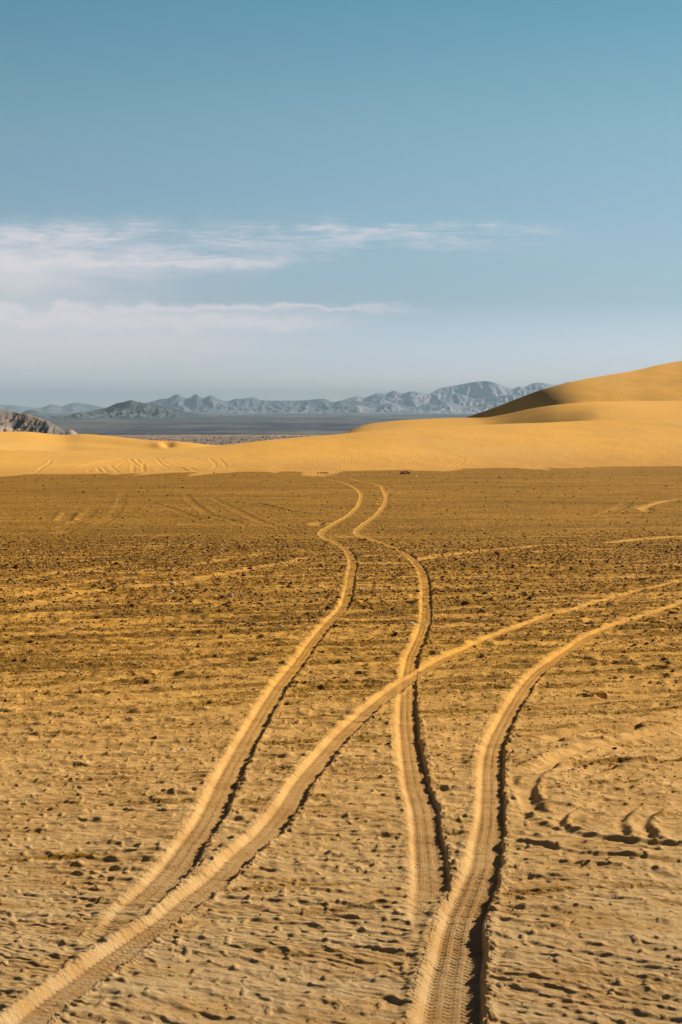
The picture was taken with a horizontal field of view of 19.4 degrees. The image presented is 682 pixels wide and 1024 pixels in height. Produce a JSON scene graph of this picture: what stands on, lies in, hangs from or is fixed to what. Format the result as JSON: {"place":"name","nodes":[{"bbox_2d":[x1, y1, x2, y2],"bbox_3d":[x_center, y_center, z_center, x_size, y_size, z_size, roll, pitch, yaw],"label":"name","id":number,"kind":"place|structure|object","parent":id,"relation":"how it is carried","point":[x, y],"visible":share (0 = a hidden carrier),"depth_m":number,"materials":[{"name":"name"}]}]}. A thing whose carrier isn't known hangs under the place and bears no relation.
{"place":"outdoors","nodes":[
{"label":"outdoors","id":0,"kind":"place"},
{"bbox_2d":[0,409,77,434],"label":"rocky hill","id":1,"kind":"structure","parent":0,"point":[11,421],"depth_m":1981.18,"materials":[{"name":"grey stone"}]},
{"bbox_2d":[22,410,58,417],"bbox_3d":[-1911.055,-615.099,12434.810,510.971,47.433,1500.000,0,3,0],"label":"hills","id":2,"kind":"structure","parent":0,"point":[34,413],"depth_m":12393.45,"materials":[{"name":"grey stone"}]},
{"bbox_2d":[0,403,104,412],"bbox_3d":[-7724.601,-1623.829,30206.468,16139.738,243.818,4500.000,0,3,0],"label":"mountains","id":3,"kind":"structure","parent":0,"point":[75,407],"depth_m":29584.92,"materials":[{"name":"grey stone"}]},
{"bbox_2d":[64,412,91,417],"bbox_3d":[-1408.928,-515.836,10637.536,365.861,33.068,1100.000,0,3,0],"label":"hills","id":4,"kind":"structure","parent":0,"point":[79,415],"depth_m":10518.17,"materials":[{"name":"grey stone"}]},
{"bbox_2d":[0,432,218,450],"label":"dune","id":5,"kind":"structure","parent":0,"point":[26,441],"depth_m":489.68,"materials":[{"name":"beige sand"}]},
{"bbox_2d":[53,400,238,417],"bbox_3d":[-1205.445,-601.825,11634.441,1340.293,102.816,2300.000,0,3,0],"label":"hills","id":6,"kind":"structure","parent":0,"point":[130,409],"depth_m":11341.15,"materials":[{"name":"grey stone"}]},
{"bbox_2d":[50,479,363,961],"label":"tyre track","id":7,"kind":"structure","parent":0,"point":[184,849],"depth_m":17.42,"materials":[{"name":"beige sand"}]},
{"bbox_2d":[39,413,473,444],"bbox_3d":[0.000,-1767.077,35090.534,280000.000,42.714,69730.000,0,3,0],"label":"valley floor","id":8,"kind":"structure","parent":0,"point":[255,425],"depth_m":5649.62,"materials":[{"name":"grey sand"}]},
{"bbox_2d":[97,434,335,444],"bbox_3d":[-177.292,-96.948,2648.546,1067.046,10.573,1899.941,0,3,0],"label":"desert scrub","id":9,"kind":"object","parent":8,"relation":"on","point":[259,439],"visible":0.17,"depth_m":3041.09,"materials":[{"name":"brown plant"}]},
{"bbox_2d":[82,394,461,413],"bbox_3d":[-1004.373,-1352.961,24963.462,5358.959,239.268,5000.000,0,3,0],"label":"mountains","id":10,"kind":"structure","parent":0,"point":[196,403],"depth_m":24091.96,"materials":[{"name":"grey stone"}]},
{"bbox_2d":[0,466,681,1023],"label":"ground","id":11,"kind":"structure","parent":0,"point":[588,968],"depth_m":20.62,"materials":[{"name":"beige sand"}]},
{"bbox_2d":[0,417,681,473],"bbox_3d":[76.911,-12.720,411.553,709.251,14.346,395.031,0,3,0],"label":"dune","id":12,"kind":"structure","parent":0,"point":[654,441],"depth_m":314.28,"materials":[{"name":"beige sand"}]},
{"bbox_2d":[0,578,681,1023],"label":"tyre track","id":13,"kind":"structure","parent":0,"point":[56,994],"depth_m":14.51,"materials":[{"name":"beige sand"}]},
{"bbox_2d":[0,0,681,407],"label":"sky","id":14,"kind":"structure","parent":0,"point":[225,200],"materials":[{"name":"blue"}]},
{"bbox_2d":[349,478,453,945],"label":"tyre track","id":15,"kind":"structure","parent":0,"point":[428,864],"depth_m":17.63,"materials":[{"name":"beige sand"}]},
{"bbox_2d":[341,381,568,413],"bbox_3d":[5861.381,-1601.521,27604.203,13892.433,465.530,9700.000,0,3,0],"label":"mountains","id":16,"kind":"structure","parent":0,"point":[474,397],"depth_m":28208.10,"materials":[{"name":"grey stone"}]},
{"bbox_2d":[343,401,681,433],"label":"dune","id":17,"kind":"structure","parent":0,"point":[587,411],"depth_m":526.69,"materials":[{"name":"beige sand"}]},
{"bbox_2d":[399,600,681,1023],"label":"tyre track","id":18,"kind":"structure","parent":0,"point":[451,980],"depth_m":13.94,"materials":[{"name":"beige sand"}]},
{"bbox_2d":[466,361,681,417],"bbox_3d":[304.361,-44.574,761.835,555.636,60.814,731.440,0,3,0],"label":"dune","id":19,"kind":"structure","parent":0,"point":[661,382],"depth_m":708.38,"materials":[{"name":"beige sand"}]}
]}

